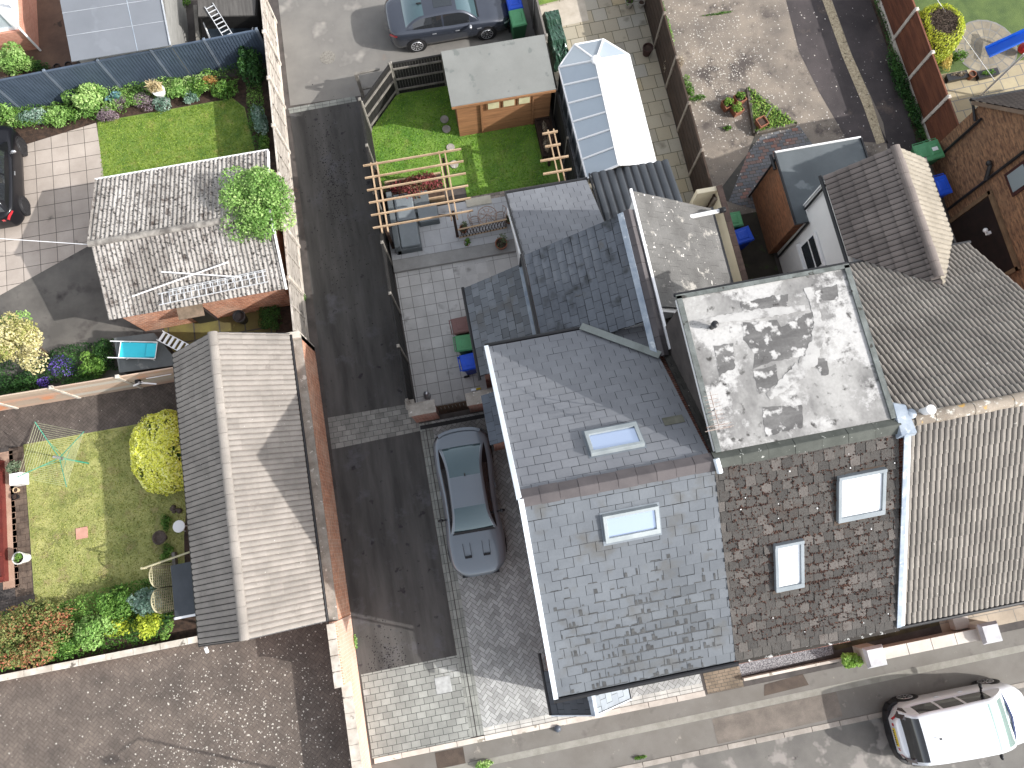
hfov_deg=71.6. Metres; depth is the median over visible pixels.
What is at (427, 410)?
yard wall
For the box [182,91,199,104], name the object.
border plant
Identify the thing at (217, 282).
ladder
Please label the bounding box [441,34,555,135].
garden shed
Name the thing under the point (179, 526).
garden table
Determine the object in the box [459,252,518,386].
patio
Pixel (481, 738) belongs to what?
edging kerb
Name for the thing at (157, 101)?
border plant
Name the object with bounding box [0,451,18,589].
brick wall
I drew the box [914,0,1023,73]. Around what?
lawn
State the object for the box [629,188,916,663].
terraced house
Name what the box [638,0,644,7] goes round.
plant pot
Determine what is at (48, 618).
shrub
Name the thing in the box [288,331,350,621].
boundary wall
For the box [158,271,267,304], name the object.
ladder
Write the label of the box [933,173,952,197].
wheelie bin
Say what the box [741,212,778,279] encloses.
side passage
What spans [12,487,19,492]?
plant pot
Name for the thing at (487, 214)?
bistro table
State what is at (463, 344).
wheelie bin
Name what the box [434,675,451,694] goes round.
inspection cover
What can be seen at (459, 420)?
drain channel
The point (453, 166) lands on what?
stepping stone
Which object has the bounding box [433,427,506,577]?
parked car
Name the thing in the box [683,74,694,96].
border plant
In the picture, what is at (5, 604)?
garden path
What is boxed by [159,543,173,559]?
border plant
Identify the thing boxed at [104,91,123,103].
border plant
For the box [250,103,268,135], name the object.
shrub
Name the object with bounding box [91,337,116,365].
shrub
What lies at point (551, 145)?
pergola
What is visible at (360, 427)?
block band
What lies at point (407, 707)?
block apron
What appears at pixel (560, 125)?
garden fence
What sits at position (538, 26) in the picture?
garden fence
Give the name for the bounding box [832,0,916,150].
yard tarmac
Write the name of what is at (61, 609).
shrub
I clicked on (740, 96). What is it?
plant pot
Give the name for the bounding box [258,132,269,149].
border plant
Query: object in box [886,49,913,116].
border plant
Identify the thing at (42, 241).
cable
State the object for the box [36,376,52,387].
flower clump
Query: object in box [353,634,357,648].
border plant
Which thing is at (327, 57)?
manhole cover
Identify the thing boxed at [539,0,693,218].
sandstone patio
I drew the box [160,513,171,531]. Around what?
border plant
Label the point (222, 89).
border plant
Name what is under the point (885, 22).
ground cover
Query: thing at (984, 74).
planter trough
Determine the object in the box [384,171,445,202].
raised planter
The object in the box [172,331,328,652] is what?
garage
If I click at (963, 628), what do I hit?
front garden wall
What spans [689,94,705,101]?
border plant
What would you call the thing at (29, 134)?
flower bed
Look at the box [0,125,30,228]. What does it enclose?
parked car
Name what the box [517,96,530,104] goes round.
window
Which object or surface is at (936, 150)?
wheelie bin
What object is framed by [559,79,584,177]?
side window
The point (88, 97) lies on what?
shrub
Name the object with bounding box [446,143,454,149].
stepping stone
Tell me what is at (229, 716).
lichen
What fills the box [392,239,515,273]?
terrace step
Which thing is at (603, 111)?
conservatory
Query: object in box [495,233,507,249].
plant pot
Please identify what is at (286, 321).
flower bed
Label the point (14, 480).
planter box
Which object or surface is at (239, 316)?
plant pot
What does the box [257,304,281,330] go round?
border plant
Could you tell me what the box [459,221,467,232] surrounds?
plant pot
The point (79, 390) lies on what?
garden fence
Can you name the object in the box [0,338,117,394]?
ground cover
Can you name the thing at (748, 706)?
footway trench patch
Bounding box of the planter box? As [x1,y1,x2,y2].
[5,460,28,485]
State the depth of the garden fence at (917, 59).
26.48 m
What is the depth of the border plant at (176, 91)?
26.87 m
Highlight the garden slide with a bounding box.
[985,29,1023,57]
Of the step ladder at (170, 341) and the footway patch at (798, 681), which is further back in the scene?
the step ladder at (170, 341)
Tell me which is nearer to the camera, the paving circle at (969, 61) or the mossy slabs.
the mossy slabs
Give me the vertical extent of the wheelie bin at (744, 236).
1.088 m
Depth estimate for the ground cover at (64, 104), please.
26.99 m
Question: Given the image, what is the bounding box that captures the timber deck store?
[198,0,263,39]
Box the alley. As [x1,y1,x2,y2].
[290,97,455,675]
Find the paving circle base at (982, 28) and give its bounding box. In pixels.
[955,20,1017,72]
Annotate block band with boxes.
[328,405,419,448]
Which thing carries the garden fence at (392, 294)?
on the alley
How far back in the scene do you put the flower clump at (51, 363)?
24.68 m
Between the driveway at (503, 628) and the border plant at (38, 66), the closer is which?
the driveway at (503, 628)
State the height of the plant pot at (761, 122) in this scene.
0.320 m
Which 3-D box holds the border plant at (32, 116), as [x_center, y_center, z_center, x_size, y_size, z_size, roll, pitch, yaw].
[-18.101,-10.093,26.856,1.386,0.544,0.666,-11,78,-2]
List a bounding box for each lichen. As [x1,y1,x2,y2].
[8,623,349,767]
[668,0,896,208]
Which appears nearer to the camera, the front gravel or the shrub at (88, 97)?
the front gravel
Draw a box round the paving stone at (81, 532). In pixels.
[76,526,87,539]
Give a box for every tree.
[0,310,48,374]
[218,165,297,242]
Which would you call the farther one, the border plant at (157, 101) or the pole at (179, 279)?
the border plant at (157, 101)
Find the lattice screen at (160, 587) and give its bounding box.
[149,562,173,613]
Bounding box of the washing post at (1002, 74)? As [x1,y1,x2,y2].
[979,53,1023,95]
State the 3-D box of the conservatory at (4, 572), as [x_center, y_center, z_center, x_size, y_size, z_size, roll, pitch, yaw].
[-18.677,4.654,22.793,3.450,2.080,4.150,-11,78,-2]
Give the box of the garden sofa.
[386,190,429,254]
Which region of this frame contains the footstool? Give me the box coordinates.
[417,203,439,226]
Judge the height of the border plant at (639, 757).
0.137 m
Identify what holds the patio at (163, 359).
on the ground at (312, 332)
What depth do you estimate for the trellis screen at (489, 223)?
25.45 m
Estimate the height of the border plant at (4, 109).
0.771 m
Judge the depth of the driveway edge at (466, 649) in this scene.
23.18 m
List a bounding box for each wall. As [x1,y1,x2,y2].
[0,636,197,680]
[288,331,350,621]
[326,615,370,767]
[405,388,493,422]
[689,185,747,281]
[742,657,842,680]
[852,616,1002,668]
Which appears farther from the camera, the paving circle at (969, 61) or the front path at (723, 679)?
the paving circle at (969, 61)
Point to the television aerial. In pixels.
(713, 410)
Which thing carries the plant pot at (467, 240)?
on the terrace at (440, 237)
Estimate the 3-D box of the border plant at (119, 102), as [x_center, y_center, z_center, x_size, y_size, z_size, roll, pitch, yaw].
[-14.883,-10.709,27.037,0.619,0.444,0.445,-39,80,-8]
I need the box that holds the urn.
[144,78,169,101]
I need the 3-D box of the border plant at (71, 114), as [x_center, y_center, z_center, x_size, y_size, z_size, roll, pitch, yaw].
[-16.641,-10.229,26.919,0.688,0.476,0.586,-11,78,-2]
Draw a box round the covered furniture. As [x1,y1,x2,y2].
[542,10,568,71]
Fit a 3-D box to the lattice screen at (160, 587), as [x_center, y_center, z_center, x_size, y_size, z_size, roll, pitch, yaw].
[-11.077,6.462,22.551,0.044,1.671,1.571,-11,78,-2]
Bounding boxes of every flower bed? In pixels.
[0,71,276,180]
[0,599,196,674]
[184,517,189,562]
[274,305,292,332]
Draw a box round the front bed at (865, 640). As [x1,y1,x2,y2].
[833,622,939,650]
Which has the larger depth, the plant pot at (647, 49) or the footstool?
the plant pot at (647, 49)
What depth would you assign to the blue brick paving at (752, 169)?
26.73 m
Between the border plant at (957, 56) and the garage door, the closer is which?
the garage door
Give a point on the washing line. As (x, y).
(973, 51)
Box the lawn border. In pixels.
[465,180,563,202]
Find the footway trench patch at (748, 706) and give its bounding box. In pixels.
[446,645,1023,767]
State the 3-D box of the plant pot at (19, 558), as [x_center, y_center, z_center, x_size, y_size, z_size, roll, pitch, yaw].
[-16.121,5.710,23.299,0.408,0.634,0.404,-11,78,-2]
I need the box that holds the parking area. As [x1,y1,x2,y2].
[278,0,534,105]
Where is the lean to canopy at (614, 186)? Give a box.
[588,159,682,220]
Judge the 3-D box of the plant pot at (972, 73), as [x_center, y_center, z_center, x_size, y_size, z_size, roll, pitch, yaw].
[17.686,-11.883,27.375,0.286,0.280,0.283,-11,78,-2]
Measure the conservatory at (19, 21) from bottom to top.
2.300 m
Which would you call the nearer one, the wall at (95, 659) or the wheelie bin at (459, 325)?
the wall at (95, 659)
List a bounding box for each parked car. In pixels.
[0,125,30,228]
[384,0,509,52]
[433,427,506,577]
[882,678,1023,765]
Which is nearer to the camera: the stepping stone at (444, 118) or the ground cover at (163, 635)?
the ground cover at (163, 635)
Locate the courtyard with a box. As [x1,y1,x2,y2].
[0,0,76,76]
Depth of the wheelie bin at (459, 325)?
24.24 m
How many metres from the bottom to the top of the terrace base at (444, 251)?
0.155 m
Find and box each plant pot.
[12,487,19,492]
[12,494,19,499]
[12,552,30,564]
[232,310,247,323]
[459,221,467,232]
[464,238,470,245]
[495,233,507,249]
[625,0,634,8]
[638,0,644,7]
[643,43,652,56]
[720,97,734,112]
[730,101,744,116]
[733,91,746,103]
[754,115,768,128]
[966,70,976,79]
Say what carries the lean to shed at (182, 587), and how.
on the flower bed at (186, 548)
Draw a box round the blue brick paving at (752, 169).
[722,125,811,208]
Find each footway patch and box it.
[435,747,465,767]
[712,692,842,743]
[764,674,808,695]
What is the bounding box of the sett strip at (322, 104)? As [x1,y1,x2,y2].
[288,96,356,112]
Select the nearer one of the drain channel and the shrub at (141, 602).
the shrub at (141, 602)
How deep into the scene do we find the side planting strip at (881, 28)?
27.88 m
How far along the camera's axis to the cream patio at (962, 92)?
27.41 m
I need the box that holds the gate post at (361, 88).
[354,68,379,98]
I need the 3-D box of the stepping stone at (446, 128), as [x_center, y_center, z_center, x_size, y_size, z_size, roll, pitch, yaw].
[-2.492,-9.694,27.008,0.320,0.050,0.317,-11,78,-2]
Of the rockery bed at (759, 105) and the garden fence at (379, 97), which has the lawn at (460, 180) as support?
the garden fence at (379, 97)
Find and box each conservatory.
[0,0,40,50]
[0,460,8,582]
[558,38,655,181]
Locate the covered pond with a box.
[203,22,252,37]
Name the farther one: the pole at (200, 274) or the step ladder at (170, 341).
the step ladder at (170, 341)
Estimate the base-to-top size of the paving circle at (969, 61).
0.001 m
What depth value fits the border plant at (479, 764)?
22.13 m
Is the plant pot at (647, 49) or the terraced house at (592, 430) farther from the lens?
the plant pot at (647, 49)
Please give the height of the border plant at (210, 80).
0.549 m
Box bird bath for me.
[152,530,167,544]
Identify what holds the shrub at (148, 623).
on the flower bed at (182, 628)
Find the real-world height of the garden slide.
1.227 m
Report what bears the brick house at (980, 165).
on the ground at (312, 332)
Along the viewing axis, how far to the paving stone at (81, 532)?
23.75 m
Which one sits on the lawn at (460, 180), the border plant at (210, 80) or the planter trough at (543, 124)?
the planter trough at (543, 124)
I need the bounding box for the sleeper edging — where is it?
[193,5,201,40]
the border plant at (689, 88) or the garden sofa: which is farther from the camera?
the border plant at (689, 88)
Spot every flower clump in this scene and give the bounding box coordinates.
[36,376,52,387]
[47,355,73,376]
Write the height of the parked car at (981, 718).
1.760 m
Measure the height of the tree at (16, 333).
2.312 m
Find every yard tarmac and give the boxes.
[786,0,887,142]
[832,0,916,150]
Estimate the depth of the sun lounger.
24.01 m
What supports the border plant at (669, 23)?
on the yard at (785, 63)
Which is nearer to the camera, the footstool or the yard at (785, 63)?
the footstool
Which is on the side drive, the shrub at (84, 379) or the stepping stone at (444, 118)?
the shrub at (84, 379)
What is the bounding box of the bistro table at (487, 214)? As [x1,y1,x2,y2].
[477,206,496,230]
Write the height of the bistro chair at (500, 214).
0.874 m
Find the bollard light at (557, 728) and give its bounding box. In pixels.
[554,725,560,731]
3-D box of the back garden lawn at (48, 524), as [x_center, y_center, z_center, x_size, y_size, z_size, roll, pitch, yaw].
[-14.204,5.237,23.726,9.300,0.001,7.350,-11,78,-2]
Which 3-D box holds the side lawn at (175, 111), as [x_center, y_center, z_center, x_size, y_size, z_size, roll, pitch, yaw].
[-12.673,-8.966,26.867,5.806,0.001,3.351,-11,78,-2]
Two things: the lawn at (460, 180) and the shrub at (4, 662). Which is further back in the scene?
the lawn at (460, 180)
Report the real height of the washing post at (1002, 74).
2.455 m
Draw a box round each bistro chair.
[467,212,480,230]
[495,205,506,224]
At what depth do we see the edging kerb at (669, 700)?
22.62 m
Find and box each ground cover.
[0,63,240,127]
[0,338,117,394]
[0,574,173,671]
[246,81,268,150]
[874,0,922,143]
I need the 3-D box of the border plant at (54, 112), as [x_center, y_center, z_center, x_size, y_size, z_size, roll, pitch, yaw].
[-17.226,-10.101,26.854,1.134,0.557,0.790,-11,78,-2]
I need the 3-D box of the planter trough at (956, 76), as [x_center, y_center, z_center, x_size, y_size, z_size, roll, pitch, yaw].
[17.128,-11.844,27.344,0.855,0.324,0.300,-13,78,-3]
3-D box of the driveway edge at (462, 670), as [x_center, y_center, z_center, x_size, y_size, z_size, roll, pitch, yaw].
[-2.171,6.251,23.497,0.190,0.003,10.200,-11,78,-2]
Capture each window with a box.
[486,102,499,109]
[502,99,515,107]
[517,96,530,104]
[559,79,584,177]
[800,231,825,268]
[1004,160,1023,196]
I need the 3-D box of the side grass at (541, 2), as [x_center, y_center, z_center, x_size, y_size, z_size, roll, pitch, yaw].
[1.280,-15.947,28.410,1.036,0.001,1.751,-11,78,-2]
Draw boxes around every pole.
[132,262,227,296]
[161,271,240,277]
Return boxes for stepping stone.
[440,115,448,122]
[442,125,450,132]
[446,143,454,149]
[450,160,457,168]
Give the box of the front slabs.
[939,604,1023,632]
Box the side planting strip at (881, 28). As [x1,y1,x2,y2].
[871,0,925,144]
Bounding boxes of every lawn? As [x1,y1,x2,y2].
[0,419,185,634]
[97,98,254,176]
[372,86,563,196]
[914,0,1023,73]
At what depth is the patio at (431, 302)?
25.35 m
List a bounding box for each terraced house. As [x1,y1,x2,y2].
[461,177,738,716]
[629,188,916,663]
[748,136,1023,629]
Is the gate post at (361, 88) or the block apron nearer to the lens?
the block apron
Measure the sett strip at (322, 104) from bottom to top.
0.003 m
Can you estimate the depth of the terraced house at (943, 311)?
18.30 m
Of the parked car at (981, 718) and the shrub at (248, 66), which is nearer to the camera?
the parked car at (981, 718)
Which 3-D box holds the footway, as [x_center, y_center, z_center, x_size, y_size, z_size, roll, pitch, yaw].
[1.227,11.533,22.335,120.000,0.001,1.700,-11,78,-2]
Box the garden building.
[60,0,191,79]
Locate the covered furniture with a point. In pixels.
(557, 44)
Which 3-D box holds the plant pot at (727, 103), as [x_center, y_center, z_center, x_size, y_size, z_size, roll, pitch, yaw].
[8.199,-10.659,26.964,0.429,0.552,0.390,-27,79,-6]
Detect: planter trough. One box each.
[534,116,558,158]
[944,70,968,83]
[975,67,999,80]
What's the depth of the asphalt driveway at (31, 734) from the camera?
22.58 m
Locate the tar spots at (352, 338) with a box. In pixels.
[300,84,418,687]
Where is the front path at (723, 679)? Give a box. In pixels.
[703,666,743,693]
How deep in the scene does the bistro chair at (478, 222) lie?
25.54 m
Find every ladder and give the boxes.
[156,330,188,350]
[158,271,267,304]
[169,269,266,295]
[205,3,231,35]
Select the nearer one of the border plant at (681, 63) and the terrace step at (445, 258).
the terrace step at (445, 258)
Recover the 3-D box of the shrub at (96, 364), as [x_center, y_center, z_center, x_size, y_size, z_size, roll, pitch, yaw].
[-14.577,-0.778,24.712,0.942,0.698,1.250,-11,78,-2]
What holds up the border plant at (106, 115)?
on the flower bed at (29, 134)
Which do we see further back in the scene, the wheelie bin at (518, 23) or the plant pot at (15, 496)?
the wheelie bin at (518, 23)
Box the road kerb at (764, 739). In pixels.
[617,682,1023,767]
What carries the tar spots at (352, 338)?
on the alley
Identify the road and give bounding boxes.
[642,688,1023,767]
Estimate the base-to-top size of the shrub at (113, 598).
1.115 m
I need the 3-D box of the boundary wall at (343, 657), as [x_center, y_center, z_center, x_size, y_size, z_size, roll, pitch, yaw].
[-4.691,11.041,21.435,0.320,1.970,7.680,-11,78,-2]
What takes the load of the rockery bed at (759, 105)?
on the yard at (785, 63)
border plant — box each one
[0,103,18,121]
[14,107,47,125]
[29,60,50,71]
[42,105,69,127]
[64,108,81,120]
[95,106,118,121]
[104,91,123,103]
[113,95,126,109]
[133,91,153,111]
[152,97,171,113]
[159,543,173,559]
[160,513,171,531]
[166,78,188,98]
[182,0,190,5]
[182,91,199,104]
[184,77,209,96]
[202,75,217,91]
[209,79,238,100]
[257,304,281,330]
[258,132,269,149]
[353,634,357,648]
[475,759,493,767]
[634,755,646,759]
[662,1,674,44]
[663,55,683,69]
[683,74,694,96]
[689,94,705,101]
[703,10,732,15]
[723,125,731,130]
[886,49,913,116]
[905,90,925,138]
[939,51,952,71]
[952,48,968,61]
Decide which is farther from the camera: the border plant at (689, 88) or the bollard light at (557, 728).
the border plant at (689, 88)
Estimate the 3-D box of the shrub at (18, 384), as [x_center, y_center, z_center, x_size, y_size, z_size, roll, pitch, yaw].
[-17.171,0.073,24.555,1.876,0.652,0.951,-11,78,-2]
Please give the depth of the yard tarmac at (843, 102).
27.62 m
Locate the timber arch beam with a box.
[140,551,189,569]
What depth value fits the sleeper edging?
27.34 m
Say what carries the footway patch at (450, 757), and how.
on the footway
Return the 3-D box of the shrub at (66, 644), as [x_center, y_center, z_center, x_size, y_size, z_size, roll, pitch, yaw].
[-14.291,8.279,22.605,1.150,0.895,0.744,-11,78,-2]
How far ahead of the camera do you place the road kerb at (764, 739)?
22.39 m
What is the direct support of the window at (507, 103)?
in the garden shed
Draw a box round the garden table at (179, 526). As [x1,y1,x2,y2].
[173,520,186,532]
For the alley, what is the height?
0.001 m
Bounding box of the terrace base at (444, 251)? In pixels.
[392,239,511,260]
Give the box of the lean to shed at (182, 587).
[171,562,194,619]
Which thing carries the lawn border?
on the terrace at (440, 237)
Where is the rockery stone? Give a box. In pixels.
[170,505,181,512]
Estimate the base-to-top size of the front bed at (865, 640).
0.001 m
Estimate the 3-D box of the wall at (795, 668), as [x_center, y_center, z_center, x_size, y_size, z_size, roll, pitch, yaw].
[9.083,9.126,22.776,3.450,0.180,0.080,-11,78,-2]
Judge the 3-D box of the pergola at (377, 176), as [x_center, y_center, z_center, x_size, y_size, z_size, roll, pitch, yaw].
[-3.191,-6.377,25.135,3.400,2.275,2.600,-11,78,-2]
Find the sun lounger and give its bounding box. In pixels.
[107,341,157,359]
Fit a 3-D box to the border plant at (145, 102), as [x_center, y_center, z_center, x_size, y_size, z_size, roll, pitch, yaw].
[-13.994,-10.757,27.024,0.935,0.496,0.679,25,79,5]
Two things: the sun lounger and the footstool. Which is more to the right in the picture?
the footstool
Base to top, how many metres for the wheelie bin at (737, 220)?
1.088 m
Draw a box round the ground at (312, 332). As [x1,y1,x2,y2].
[0,0,1023,767]
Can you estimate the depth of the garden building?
25.46 m
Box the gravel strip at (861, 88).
[823,0,884,143]
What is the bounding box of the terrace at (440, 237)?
[386,196,513,259]
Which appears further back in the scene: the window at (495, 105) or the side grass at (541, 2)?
the side grass at (541, 2)
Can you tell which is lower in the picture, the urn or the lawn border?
the lawn border
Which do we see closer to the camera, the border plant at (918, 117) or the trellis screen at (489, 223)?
the trellis screen at (489, 223)
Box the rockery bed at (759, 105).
[745,86,797,135]
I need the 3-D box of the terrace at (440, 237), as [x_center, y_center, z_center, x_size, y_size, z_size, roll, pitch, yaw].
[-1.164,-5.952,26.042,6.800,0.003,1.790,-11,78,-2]
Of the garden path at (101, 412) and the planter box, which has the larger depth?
the garden path at (101, 412)
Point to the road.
(863, 744)
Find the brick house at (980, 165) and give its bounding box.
[932,89,1023,289]
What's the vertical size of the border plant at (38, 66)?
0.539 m
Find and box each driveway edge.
[419,423,475,736]
[425,421,483,735]
[483,683,703,734]
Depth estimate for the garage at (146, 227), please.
23.30 m
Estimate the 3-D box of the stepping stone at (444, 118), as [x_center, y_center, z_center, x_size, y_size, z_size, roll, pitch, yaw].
[-2.578,-10.098,27.098,0.320,0.050,0.317,-11,78,-2]
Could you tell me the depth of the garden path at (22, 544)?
23.79 m
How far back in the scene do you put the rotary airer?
22.57 m
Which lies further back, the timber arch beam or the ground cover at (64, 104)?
the ground cover at (64, 104)
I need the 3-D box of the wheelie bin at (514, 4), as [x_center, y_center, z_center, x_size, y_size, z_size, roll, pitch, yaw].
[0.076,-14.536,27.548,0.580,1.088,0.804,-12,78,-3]
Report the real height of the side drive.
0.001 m
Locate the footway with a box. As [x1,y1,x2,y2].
[371,628,1023,767]
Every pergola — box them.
[363,148,472,248]
[540,129,571,181]
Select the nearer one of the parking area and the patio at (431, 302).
the patio at (431, 302)
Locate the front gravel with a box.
[738,645,833,675]
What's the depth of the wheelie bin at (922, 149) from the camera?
25.67 m
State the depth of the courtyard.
27.89 m
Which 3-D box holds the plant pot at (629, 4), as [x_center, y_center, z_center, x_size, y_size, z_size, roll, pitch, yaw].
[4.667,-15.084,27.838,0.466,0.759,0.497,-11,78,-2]
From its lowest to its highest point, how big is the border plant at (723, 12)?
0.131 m
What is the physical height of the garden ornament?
0.420 m
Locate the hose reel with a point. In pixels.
(138, 382)
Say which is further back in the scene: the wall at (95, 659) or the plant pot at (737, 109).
the plant pot at (737, 109)
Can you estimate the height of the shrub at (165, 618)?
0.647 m
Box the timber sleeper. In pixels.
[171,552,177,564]
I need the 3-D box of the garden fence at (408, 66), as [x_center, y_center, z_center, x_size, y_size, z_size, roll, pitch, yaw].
[-1.613,-11.933,26.587,5.754,1.840,0.112,-11,78,-2]
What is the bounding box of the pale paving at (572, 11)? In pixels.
[540,0,588,25]
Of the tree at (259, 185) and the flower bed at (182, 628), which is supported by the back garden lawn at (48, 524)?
the flower bed at (182, 628)
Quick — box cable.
[0,238,86,244]
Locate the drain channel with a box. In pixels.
[420,414,484,429]
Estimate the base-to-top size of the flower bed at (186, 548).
0.001 m
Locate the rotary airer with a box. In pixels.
[17,422,88,486]
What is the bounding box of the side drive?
[0,247,142,394]
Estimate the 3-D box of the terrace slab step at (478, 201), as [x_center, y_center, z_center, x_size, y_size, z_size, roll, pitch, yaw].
[-1.232,-6.732,26.250,0.930,0.150,0.320,-11,78,-2]
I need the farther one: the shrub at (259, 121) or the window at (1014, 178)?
the shrub at (259, 121)
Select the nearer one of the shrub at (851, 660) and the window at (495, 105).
the shrub at (851, 660)
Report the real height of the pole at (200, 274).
0.063 m
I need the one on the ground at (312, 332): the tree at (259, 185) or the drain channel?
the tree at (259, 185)
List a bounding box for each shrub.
[0,41,35,75]
[0,374,42,395]
[0,597,75,669]
[0,630,38,669]
[21,599,75,628]
[46,633,81,657]
[59,373,100,384]
[60,82,108,112]
[73,614,120,650]
[77,346,106,378]
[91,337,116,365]
[93,586,133,622]
[104,613,136,637]
[126,586,161,617]
[129,409,183,495]
[131,608,167,640]
[156,596,172,632]
[236,45,265,86]
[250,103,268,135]
[840,652,863,668]
[918,3,965,65]
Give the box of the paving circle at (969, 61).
[956,21,1015,71]
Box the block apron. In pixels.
[361,655,470,758]
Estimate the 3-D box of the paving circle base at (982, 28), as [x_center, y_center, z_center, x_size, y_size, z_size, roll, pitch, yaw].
[18.551,-13.197,27.797,2.468,0.001,2.472,-11,78,-2]
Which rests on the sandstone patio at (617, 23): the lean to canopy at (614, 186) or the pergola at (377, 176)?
the lean to canopy at (614, 186)
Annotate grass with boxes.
[538,0,557,4]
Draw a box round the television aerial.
[704,392,733,431]
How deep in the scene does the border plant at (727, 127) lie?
26.91 m
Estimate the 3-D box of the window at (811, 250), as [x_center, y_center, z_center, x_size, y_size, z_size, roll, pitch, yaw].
[9.851,-4.225,23.288,0.095,1.150,1.200,-11,78,-2]
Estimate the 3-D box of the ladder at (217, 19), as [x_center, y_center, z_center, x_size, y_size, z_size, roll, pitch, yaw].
[-10.823,-13.404,26.216,0.353,0.043,1.602,-32,79,-7]
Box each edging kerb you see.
[374,708,620,763]
[565,690,705,724]
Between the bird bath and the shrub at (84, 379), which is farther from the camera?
the shrub at (84, 379)
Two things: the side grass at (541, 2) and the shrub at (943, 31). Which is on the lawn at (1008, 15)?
the shrub at (943, 31)
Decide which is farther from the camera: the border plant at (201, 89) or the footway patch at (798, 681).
the border plant at (201, 89)
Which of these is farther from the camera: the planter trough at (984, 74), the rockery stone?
the planter trough at (984, 74)
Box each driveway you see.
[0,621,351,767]
[432,412,701,727]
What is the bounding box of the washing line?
[937,0,994,80]
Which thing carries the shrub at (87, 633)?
on the flower bed at (182, 628)
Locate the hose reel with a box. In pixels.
[133,374,171,385]
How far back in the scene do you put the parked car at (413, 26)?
26.91 m
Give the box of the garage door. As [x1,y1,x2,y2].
[949,190,1020,275]
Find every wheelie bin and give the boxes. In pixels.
[449,316,468,335]
[453,334,472,358]
[457,353,476,377]
[506,0,522,23]
[508,8,526,38]
[730,211,743,229]
[735,226,754,250]
[910,141,934,162]
[922,138,944,165]
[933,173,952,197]
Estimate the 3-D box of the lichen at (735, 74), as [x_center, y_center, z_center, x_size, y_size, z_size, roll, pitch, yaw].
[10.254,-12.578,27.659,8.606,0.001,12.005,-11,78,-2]
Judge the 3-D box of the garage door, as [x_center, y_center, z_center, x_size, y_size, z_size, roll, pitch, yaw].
[16.432,-4.918,24.789,0.090,2.320,2.900,-11,78,-2]
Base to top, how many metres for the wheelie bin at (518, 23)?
1.088 m
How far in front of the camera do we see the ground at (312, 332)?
24.99 m
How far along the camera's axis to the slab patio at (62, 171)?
26.36 m
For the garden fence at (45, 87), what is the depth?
26.37 m
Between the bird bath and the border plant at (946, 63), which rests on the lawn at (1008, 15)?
the border plant at (946, 63)
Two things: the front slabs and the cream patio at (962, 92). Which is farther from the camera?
the cream patio at (962, 92)
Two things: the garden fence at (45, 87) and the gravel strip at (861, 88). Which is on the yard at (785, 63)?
the gravel strip at (861, 88)
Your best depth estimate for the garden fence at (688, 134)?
26.22 m
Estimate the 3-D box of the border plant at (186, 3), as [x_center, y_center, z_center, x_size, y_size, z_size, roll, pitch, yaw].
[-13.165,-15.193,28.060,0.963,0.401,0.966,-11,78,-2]
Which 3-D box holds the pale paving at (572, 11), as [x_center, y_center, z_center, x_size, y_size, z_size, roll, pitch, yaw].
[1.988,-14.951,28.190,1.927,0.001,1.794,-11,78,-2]
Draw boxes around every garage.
[87,149,289,330]
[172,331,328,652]
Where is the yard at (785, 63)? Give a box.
[662,0,935,214]
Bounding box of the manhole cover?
[320,51,334,63]
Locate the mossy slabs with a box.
[164,309,275,351]
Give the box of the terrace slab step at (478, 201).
[466,195,491,206]
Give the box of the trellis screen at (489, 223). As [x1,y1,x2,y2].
[458,218,506,237]
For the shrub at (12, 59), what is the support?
on the courtyard
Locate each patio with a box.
[0,123,102,294]
[114,333,173,373]
[395,257,492,406]
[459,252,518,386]
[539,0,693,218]
[941,60,1023,123]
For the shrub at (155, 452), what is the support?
on the back garden lawn at (48, 524)
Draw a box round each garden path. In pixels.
[0,382,176,448]
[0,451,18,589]
[0,593,35,614]
[9,446,32,602]
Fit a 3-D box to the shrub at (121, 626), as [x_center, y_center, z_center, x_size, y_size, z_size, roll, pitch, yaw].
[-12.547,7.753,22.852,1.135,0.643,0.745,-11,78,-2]
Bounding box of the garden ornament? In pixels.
[423,391,430,398]
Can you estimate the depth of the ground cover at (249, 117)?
26.95 m
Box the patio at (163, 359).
[114,333,173,373]
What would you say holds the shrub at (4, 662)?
on the flower bed at (182, 628)
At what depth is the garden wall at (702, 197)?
24.21 m
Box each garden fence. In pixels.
[0,27,265,111]
[0,367,173,410]
[260,0,308,339]
[358,97,412,403]
[361,62,397,129]
[389,53,446,93]
[527,0,547,40]
[546,41,577,179]
[643,0,717,207]
[876,0,958,142]

